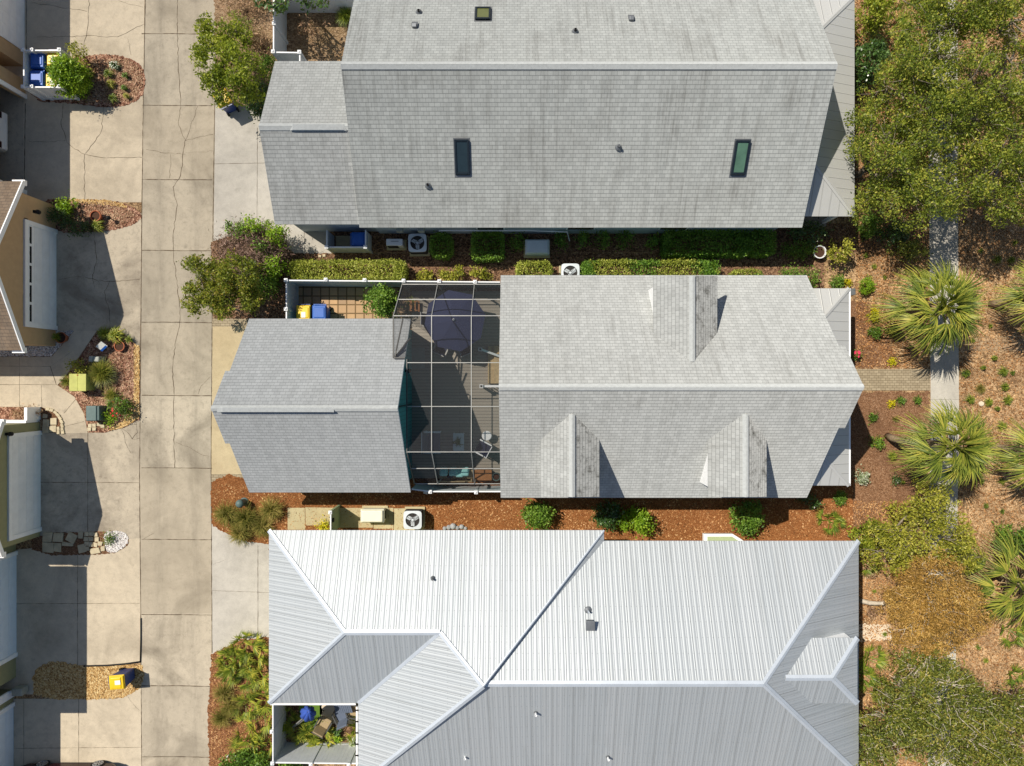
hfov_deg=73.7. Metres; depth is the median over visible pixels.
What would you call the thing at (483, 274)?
bedding plant
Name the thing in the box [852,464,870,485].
bedding plant
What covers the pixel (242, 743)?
saw palmetto
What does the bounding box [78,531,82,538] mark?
flagstone
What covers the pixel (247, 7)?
shrub
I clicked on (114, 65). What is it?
bedding plant
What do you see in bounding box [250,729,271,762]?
saw palmetto
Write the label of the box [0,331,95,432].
walkway
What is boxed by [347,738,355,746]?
broadleaf plant
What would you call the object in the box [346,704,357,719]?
sling chair
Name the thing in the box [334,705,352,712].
courtyard table
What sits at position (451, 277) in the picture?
bedding plant
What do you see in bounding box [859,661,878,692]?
coontie plant
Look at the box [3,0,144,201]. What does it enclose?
driveway
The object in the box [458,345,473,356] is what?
patio chair
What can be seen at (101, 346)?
yard sign
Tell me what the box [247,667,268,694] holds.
saw palmetto
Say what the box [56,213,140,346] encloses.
driveway
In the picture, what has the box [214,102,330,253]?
driveway
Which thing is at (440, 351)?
patio chair
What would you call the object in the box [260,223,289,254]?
shrub
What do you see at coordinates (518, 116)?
shingle house
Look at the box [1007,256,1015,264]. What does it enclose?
bedding plant
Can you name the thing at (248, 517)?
ornamental grass
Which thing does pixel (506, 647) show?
metal roof house
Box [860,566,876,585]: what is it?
bedding plant
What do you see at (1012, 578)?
palm tree
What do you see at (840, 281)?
bedding plant
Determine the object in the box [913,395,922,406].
bedding plant
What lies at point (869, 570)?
saw palmetto
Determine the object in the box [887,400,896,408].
bedding plant
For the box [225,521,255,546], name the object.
ornamental grass
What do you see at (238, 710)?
saw palmetto
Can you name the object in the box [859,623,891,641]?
sand patch
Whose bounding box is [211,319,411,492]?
detached garage
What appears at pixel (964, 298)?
palm tree
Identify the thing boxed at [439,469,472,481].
garden bench
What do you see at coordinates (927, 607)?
tree
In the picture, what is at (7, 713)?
garage door
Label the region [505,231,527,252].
shrub
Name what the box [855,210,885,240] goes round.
shrub
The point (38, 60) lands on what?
wheelie bin
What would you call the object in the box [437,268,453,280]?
bedding plant
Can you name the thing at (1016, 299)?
palm tree
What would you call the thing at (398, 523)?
concrete pad
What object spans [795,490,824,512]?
shrub
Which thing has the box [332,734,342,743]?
broadleaf plant
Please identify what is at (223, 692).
ornamental grass
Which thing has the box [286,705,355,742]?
courtyard ground
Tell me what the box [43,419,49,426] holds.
stepping stone
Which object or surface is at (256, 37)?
shrub
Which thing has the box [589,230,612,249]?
shrub
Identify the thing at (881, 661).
coontie plant
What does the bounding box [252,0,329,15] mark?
magnolia tree
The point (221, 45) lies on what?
street tree
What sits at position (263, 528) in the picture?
ornamental grass
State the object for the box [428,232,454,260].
clipped hedge
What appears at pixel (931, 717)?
scrub oak
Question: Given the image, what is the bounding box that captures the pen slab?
[336,236,351,246]
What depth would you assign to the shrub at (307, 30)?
32.47 m
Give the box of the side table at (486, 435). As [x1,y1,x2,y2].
[482,431,491,440]
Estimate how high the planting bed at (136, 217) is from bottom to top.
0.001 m
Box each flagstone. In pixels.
[42,532,52,541]
[42,542,53,552]
[52,533,63,541]
[53,543,60,551]
[62,542,72,545]
[65,532,77,543]
[77,544,86,552]
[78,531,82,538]
[89,547,100,553]
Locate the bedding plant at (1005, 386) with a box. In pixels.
[999,381,1009,390]
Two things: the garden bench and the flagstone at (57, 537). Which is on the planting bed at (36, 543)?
the flagstone at (57, 537)
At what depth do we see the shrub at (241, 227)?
30.90 m
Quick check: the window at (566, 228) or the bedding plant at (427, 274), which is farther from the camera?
the bedding plant at (427, 274)
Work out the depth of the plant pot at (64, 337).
32.69 m
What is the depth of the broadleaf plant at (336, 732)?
32.72 m
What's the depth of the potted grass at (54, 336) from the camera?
32.44 m
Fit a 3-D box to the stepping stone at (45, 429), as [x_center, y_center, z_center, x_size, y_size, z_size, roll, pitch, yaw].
[-22.503,2.249,32.960,0.326,0.080,0.315,0,90,0]
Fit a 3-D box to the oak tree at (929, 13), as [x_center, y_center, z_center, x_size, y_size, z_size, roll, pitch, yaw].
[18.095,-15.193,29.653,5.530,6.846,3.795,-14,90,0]
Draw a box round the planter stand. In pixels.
[409,300,419,311]
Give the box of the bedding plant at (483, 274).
[477,267,492,280]
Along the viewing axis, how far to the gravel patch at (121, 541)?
32.97 m
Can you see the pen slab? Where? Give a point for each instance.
(342, 241)
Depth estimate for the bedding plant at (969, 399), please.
32.76 m
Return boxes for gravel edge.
[68,199,126,207]
[109,344,139,429]
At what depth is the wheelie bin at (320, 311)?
31.86 m
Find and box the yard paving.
[299,286,409,318]
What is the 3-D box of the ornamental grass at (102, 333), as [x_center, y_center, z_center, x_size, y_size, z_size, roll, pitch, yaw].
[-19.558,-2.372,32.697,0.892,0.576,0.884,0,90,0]
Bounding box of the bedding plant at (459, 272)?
[450,264,465,279]
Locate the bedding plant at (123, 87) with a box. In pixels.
[120,85,127,90]
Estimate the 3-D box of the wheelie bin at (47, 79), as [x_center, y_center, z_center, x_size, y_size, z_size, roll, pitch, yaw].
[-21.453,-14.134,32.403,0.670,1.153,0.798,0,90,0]
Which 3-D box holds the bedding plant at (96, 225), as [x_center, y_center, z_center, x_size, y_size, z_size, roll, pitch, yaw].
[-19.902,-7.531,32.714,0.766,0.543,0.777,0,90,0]
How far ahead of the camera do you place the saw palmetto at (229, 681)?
32.60 m
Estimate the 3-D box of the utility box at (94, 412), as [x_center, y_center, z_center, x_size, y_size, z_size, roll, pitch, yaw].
[-19.895,1.442,32.672,0.621,0.615,0.722,0,90,0]
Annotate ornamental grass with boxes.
[96,325,110,341]
[107,325,125,344]
[209,704,235,729]
[212,682,233,706]
[213,499,241,528]
[219,693,243,718]
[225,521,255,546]
[229,499,262,534]
[250,514,275,540]
[258,494,285,523]
[334,6,351,29]
[886,451,897,460]
[975,383,985,394]
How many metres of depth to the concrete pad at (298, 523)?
32.97 m
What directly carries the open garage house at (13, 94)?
on the ground at (848, 270)
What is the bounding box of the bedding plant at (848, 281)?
[844,279,855,287]
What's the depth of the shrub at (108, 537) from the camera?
32.75 m
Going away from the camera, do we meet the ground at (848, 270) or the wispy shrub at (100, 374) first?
the wispy shrub at (100, 374)
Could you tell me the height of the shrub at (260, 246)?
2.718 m
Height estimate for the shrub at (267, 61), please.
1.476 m
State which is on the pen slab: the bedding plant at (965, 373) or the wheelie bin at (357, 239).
the wheelie bin at (357, 239)
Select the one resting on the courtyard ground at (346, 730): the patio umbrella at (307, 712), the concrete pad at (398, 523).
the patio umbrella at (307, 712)
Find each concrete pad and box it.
[288,508,304,529]
[305,507,332,524]
[339,508,372,527]
[374,508,392,528]
[394,508,423,529]
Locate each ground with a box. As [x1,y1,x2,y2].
[0,0,1023,765]
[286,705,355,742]
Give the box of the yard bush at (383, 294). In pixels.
[359,281,401,318]
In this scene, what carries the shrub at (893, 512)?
on the planting bed at (879, 487)
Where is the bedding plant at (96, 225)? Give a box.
[90,219,104,233]
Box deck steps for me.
[488,346,498,382]
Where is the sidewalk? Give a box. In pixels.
[927,0,958,765]
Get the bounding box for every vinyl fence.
[270,705,355,765]
[271,0,353,60]
[284,278,500,318]
[411,484,500,493]
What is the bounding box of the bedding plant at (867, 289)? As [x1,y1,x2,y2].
[857,274,876,294]
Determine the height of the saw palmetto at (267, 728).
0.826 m
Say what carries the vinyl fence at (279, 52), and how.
on the planting bed at (329, 45)
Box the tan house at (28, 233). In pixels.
[0,180,57,352]
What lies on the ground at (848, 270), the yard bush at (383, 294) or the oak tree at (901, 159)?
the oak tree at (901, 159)
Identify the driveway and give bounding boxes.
[0,538,140,693]
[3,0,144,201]
[13,687,140,765]
[40,420,139,538]
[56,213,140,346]
[211,326,245,473]
[212,524,268,653]
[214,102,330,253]
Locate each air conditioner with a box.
[403,507,424,528]
[408,234,429,255]
[559,264,579,274]
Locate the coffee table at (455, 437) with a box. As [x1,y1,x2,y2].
[453,433,463,450]
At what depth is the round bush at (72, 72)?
31.51 m
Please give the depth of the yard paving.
32.97 m
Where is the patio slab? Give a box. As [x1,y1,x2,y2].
[322,703,357,723]
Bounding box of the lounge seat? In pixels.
[421,431,441,453]
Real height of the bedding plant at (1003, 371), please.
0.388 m
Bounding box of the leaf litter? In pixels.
[853,0,1023,765]
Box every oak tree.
[843,89,969,237]
[856,28,1023,173]
[890,0,1019,69]
[913,81,1023,229]
[960,0,1023,102]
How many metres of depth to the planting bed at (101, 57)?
32.98 m
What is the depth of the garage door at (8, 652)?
32.45 m
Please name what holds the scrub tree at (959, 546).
on the ground at (848, 270)
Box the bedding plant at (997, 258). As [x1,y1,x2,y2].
[991,255,1001,263]
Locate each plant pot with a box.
[55,332,68,342]
[90,210,102,220]
[114,341,124,350]
[492,472,499,480]
[812,245,825,258]
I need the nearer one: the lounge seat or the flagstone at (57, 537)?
the lounge seat
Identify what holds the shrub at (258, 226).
on the planting bed at (242, 314)
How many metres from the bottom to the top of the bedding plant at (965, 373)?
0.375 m
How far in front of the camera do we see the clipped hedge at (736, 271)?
32.29 m
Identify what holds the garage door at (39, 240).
in the tan house at (28, 233)
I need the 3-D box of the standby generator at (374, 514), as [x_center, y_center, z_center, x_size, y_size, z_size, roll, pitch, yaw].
[-6.609,6.294,32.597,1.240,0.775,0.740,0,90,0]
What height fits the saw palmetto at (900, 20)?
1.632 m
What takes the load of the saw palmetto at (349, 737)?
on the courtyard ground at (346, 730)
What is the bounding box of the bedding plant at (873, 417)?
[866,410,879,424]
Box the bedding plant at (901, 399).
[895,395,906,405]
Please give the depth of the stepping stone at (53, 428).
32.92 m
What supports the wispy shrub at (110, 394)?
on the planting bed at (78, 397)
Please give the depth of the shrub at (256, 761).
32.15 m
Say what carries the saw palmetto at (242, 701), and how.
on the planting bed at (210, 707)
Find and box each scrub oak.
[856,642,1023,765]
[954,683,1023,765]
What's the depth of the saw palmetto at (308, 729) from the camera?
32.62 m
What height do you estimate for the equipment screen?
1.725 m
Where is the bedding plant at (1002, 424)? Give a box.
[997,420,1006,432]
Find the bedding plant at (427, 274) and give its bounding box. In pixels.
[414,268,435,280]
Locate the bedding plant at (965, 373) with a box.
[960,370,970,377]
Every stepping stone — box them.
[42,426,48,432]
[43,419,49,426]
[49,425,56,431]
[50,418,56,424]
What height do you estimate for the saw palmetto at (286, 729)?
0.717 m
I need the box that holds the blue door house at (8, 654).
[0,544,17,685]
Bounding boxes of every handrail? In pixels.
[478,348,498,356]
[480,384,498,387]
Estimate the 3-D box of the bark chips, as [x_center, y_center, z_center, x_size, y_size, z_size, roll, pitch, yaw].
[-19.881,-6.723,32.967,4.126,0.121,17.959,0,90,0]
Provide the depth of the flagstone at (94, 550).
32.92 m
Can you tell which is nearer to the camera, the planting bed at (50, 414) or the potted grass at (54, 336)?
the potted grass at (54, 336)
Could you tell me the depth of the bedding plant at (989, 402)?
32.77 m
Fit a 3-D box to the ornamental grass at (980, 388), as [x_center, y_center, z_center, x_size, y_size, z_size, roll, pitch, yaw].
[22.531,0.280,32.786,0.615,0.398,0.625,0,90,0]
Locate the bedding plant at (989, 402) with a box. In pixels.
[984,397,992,406]
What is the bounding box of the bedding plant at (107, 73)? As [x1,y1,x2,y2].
[103,68,114,77]
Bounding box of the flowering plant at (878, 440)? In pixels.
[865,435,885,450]
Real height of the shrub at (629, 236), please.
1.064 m
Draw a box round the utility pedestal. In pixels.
[236,497,247,507]
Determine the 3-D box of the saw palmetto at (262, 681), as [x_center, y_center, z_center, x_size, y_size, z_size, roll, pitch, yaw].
[-12.069,13.845,32.502,1.543,0.935,1.547,-26,90,0]
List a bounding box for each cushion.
[439,467,447,475]
[449,467,457,475]
[456,469,462,476]
[461,467,468,475]
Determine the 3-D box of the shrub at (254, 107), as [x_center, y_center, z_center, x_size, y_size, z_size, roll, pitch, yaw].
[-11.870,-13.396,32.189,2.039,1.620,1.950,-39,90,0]
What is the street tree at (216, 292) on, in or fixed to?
on the planting bed at (242, 314)
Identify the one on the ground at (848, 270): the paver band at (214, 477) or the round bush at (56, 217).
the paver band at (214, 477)
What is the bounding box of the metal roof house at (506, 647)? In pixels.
[267,529,860,765]
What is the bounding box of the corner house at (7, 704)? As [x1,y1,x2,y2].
[0,685,28,765]
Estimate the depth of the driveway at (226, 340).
32.99 m
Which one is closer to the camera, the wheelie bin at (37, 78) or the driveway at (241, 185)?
the wheelie bin at (37, 78)
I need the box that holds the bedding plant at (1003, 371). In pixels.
[997,365,1008,376]
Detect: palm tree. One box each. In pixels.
[863,255,991,360]
[884,399,1002,493]
[948,526,1023,629]
[987,258,1023,338]
[987,417,1023,489]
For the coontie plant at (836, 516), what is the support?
on the planting bed at (229, 479)
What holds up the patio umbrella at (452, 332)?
on the patio deck
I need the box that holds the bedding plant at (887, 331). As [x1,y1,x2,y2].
[883,324,900,337]
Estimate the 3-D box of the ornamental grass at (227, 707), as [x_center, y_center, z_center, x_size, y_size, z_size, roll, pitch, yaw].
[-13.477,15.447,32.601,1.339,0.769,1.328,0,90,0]
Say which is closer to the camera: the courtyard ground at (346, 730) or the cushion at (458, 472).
the cushion at (458, 472)
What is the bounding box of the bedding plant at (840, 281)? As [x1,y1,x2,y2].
[828,273,846,287]
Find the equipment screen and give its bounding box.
[328,505,339,529]
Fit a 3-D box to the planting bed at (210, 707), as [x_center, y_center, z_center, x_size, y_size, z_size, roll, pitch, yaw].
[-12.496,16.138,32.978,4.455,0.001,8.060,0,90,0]
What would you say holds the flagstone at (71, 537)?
on the planting bed at (36, 543)
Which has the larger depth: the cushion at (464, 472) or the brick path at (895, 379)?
the brick path at (895, 379)
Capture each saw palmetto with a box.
[213,648,237,678]
[213,661,239,688]
[214,646,241,672]
[219,645,259,682]
[225,733,265,763]
[227,630,264,662]
[227,693,260,720]
[231,667,258,694]
[231,711,261,751]
[236,639,268,670]
[236,692,269,718]
[238,655,268,690]
[243,685,283,717]
[243,705,271,738]
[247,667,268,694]
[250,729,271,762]
[282,705,300,734]
[284,714,307,743]
[295,725,322,746]
[296,717,335,744]
[309,734,341,747]
[344,715,355,745]
[859,545,880,575]
[865,0,916,52]
[999,619,1023,648]
[1004,664,1023,689]
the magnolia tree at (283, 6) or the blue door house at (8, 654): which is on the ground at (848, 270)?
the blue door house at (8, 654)
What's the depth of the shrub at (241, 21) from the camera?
31.50 m
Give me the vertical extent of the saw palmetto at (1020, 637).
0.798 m
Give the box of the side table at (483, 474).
[475,469,491,479]
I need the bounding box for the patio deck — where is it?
[412,291,499,477]
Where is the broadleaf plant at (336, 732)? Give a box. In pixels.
[331,727,342,736]
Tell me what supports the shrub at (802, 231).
on the planting bed at (462, 243)
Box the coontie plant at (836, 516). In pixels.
[815,509,846,536]
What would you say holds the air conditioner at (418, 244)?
on the planting bed at (462, 243)
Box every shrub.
[6,403,42,421]
[59,374,68,388]
[60,358,90,374]
[64,216,91,239]
[65,37,89,67]
[85,355,117,389]
[101,410,116,427]
[102,531,117,545]
[103,386,120,404]
[105,395,133,420]
[201,215,302,289]
[218,0,267,22]
[218,748,260,765]
[224,219,244,236]
[225,8,260,47]
[229,219,251,241]
[238,78,268,123]
[240,213,274,237]
[244,21,273,67]
[245,745,274,765]
[246,269,282,300]
[250,230,277,260]
[255,47,276,82]
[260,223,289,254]
[262,252,290,281]
[278,763,306,765]
[293,12,331,44]
[312,514,329,529]
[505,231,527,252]
[517,498,556,529]
[550,231,569,252]
[572,231,591,249]
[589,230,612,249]
[589,498,625,531]
[614,230,638,251]
[615,503,656,539]
[643,231,662,252]
[727,498,767,538]
[775,234,815,262]
[778,262,811,280]
[786,217,834,248]
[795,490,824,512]
[808,265,823,287]
[824,236,857,270]
[845,515,893,554]
[855,0,896,41]
[855,37,894,92]
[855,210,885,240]
[873,217,913,251]
[879,500,912,525]
[885,235,932,263]
[991,520,1023,553]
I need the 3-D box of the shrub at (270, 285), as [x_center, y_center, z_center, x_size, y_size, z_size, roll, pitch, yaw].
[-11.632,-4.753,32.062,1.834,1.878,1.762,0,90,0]
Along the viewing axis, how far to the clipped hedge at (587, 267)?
32.02 m
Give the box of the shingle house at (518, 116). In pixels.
[259,0,855,240]
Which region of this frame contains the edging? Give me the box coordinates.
[83,618,140,666]
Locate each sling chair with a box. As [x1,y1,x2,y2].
[311,710,334,738]
[331,710,351,730]
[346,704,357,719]
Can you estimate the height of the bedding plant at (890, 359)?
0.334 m
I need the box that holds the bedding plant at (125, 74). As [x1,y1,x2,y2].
[121,72,129,78]
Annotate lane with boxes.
[139,0,215,765]
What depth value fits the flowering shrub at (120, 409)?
32.48 m
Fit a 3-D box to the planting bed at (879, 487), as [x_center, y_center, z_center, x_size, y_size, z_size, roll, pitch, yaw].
[17.801,3.823,32.996,4.873,0.001,6.980,0,90,0]
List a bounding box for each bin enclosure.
[21,48,79,100]
[325,230,372,253]
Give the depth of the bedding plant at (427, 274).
32.52 m
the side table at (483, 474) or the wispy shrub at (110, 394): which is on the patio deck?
the side table at (483, 474)
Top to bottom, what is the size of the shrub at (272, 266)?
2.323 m
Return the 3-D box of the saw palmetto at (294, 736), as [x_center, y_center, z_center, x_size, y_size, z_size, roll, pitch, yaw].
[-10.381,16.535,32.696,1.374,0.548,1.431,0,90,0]
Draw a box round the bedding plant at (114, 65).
[109,61,120,71]
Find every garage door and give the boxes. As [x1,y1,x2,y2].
[0,0,24,48]
[0,551,17,665]
[0,702,14,765]
[7,431,41,540]
[23,219,57,329]
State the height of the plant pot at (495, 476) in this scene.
0.500 m
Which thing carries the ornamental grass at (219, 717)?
on the planting bed at (210, 707)
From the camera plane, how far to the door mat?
32.68 m
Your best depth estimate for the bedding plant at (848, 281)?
32.83 m
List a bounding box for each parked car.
[0,111,7,151]
[23,760,115,765]
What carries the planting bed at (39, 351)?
on the ground at (848, 270)
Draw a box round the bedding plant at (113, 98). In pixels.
[107,93,117,104]
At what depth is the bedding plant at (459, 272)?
32.43 m
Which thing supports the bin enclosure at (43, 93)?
on the planting bed at (101, 57)
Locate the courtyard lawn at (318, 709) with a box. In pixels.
[299,705,321,729]
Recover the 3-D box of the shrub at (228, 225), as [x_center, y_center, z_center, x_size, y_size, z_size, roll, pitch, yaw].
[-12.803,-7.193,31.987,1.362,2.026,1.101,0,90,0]
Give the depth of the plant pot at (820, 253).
32.65 m
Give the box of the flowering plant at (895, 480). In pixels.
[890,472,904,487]
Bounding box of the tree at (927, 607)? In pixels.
[859,546,997,664]
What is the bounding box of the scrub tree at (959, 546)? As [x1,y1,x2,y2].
[859,475,988,575]
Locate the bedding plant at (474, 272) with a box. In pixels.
[469,265,479,276]
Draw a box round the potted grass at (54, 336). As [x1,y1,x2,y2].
[51,331,61,342]
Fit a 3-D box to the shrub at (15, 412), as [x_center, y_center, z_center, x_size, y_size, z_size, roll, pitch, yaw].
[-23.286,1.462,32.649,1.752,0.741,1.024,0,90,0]
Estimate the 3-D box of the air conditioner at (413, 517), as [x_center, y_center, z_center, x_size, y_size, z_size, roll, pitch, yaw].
[-4.679,6.448,32.533,0.960,0.874,0.960,0,90,0]
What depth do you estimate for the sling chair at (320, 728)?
32.39 m
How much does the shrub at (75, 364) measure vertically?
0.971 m
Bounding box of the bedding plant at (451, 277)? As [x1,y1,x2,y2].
[447,271,459,280]
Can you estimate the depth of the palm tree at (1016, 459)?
30.21 m
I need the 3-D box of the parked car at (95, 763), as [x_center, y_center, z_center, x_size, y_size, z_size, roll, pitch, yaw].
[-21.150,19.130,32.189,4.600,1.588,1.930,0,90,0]
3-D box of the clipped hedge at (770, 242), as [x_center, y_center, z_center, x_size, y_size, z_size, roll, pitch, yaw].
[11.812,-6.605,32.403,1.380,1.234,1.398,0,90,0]
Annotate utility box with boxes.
[86,405,105,420]
[89,356,104,362]
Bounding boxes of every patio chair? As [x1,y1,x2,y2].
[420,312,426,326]
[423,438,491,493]
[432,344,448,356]
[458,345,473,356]
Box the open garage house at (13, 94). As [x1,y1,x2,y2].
[0,65,26,194]
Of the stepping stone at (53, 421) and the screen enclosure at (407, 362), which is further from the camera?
the stepping stone at (53, 421)
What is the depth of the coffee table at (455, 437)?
32.28 m
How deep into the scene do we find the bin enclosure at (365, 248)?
32.20 m
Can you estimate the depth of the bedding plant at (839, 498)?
32.70 m
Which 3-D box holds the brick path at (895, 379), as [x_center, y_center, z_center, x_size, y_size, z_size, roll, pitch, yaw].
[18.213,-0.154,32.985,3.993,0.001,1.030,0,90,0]
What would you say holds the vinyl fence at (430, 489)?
on the planting bed at (229, 479)
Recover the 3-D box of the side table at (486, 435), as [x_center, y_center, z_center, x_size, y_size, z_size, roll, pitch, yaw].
[-1.192,2.485,32.428,0.460,0.545,0.460,0,90,0]
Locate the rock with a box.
[450,523,455,529]
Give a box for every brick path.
[856,369,929,389]
[960,335,1023,350]
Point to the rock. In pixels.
(452, 526)
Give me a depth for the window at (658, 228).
31.84 m
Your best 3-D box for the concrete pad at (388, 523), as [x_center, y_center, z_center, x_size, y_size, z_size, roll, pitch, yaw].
[-6.208,6.530,32.966,0.953,0.001,1.005,0,90,0]
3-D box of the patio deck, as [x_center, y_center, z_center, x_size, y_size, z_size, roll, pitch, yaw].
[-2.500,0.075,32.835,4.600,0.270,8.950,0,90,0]
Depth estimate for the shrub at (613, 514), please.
31.98 m
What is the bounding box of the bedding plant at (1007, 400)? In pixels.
[1003,395,1012,405]
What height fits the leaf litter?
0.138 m
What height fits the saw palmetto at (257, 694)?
0.986 m
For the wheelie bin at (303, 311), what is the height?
1.153 m
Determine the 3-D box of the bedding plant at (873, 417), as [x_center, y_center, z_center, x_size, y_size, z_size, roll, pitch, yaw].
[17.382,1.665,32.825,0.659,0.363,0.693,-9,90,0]
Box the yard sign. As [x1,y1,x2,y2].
[96,341,106,350]
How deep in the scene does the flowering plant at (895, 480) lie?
32.73 m
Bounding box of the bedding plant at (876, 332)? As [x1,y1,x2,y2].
[867,324,883,339]
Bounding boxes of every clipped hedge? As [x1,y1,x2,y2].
[287,257,409,280]
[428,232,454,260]
[469,231,505,263]
[514,259,552,274]
[580,257,720,274]
[658,228,751,259]
[728,267,763,274]
[746,228,777,259]
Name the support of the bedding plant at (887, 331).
on the ground at (848, 270)
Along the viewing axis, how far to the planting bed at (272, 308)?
32.98 m
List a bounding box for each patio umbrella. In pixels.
[292,705,315,730]
[424,290,484,350]
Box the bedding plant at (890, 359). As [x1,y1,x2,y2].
[887,355,899,366]
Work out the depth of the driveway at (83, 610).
32.99 m
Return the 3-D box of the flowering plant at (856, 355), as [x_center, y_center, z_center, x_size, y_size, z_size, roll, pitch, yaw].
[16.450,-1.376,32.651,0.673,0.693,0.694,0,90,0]
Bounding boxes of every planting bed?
[0,330,72,356]
[0,407,39,420]
[31,54,145,106]
[31,531,128,555]
[42,408,60,432]
[45,199,141,232]
[58,327,139,432]
[207,637,291,765]
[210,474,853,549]
[211,236,293,318]
[213,0,348,108]
[250,253,823,319]
[333,224,927,251]
[851,300,899,368]
[851,390,929,533]
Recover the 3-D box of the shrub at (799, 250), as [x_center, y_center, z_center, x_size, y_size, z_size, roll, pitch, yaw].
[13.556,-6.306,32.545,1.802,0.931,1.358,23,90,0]
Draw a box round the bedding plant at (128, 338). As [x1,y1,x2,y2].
[124,334,132,344]
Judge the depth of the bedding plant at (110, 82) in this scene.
32.77 m
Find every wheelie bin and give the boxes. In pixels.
[30,70,45,85]
[31,53,49,73]
[46,73,54,85]
[47,49,57,65]
[108,667,134,689]
[218,89,239,116]
[296,304,311,318]
[312,304,331,318]
[350,232,364,246]
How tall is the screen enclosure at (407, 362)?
4.190 m
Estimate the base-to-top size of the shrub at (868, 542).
2.082 m
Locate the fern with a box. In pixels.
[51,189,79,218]
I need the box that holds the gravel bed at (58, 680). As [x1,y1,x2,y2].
[32,661,144,699]
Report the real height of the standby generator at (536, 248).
0.775 m
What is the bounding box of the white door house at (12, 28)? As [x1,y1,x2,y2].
[0,0,24,65]
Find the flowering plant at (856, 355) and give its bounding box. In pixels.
[851,349,863,360]
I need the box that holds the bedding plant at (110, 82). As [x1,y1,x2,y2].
[106,79,116,88]
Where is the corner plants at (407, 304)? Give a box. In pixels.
[405,295,417,308]
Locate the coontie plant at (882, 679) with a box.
[869,677,892,702]
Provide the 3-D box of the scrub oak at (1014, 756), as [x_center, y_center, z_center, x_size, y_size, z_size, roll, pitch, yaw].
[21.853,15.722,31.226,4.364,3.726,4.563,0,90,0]
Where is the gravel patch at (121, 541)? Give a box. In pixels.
[103,531,127,552]
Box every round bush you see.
[44,52,93,99]
[45,201,78,234]
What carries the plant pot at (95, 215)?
on the planting bed at (136, 217)
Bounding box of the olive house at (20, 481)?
[0,407,41,557]
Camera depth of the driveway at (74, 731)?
32.99 m
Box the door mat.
[412,347,424,367]
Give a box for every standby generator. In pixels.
[361,506,387,522]
[524,239,549,257]
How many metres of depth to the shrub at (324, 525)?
32.36 m
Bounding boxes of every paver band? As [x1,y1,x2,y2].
[211,474,243,489]
[212,318,248,325]
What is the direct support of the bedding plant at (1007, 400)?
on the ground at (848, 270)
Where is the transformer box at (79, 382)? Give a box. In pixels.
[69,374,94,390]
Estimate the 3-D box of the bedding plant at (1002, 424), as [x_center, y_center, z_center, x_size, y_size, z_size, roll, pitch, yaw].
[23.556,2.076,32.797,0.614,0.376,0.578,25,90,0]
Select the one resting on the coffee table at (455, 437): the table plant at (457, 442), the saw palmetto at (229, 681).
the table plant at (457, 442)
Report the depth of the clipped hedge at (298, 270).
31.78 m
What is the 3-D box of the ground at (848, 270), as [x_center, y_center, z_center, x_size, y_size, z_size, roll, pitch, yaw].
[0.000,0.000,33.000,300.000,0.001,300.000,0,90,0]
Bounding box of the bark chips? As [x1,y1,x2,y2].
[58,58,142,428]
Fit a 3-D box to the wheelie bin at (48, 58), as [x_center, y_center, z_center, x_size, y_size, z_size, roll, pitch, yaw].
[-21.404,-15.229,32.403,0.670,1.153,0.798,0,90,0]
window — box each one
[476,228,504,229]
[566,228,594,229]
[658,228,687,229]
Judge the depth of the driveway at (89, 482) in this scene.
32.99 m
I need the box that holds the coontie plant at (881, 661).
[859,644,888,672]
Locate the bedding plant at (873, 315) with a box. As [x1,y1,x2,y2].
[866,305,880,322]
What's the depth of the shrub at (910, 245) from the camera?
32.17 m
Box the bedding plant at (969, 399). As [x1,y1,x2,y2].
[963,394,975,403]
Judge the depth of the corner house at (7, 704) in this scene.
32.52 m
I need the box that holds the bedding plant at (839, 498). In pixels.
[833,489,847,506]
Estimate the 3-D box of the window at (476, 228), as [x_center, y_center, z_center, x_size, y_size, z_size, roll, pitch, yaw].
[-1.000,-7.220,31.300,1.340,1.340,0.110,0,90,0]
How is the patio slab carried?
on the courtyard ground at (346, 730)
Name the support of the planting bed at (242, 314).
on the ground at (848, 270)
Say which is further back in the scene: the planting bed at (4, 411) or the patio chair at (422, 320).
the planting bed at (4, 411)
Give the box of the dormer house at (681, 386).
[499,275,863,497]
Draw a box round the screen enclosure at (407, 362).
[393,284,504,483]
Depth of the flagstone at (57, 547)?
32.92 m
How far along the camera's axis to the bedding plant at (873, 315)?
32.62 m
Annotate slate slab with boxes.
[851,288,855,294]
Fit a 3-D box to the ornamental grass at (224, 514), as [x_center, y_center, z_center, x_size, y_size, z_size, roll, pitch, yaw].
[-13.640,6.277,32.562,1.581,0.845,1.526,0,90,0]
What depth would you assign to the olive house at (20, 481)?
31.68 m
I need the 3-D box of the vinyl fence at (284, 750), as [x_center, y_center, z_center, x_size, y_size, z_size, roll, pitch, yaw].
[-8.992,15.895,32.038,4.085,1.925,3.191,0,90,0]
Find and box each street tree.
[176,248,266,320]
[188,10,268,110]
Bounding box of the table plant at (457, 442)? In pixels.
[452,438,462,446]
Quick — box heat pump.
[386,239,406,249]
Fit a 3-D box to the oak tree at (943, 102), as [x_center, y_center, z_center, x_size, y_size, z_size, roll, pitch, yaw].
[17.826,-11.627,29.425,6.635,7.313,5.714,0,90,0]
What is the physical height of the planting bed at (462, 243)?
0.001 m

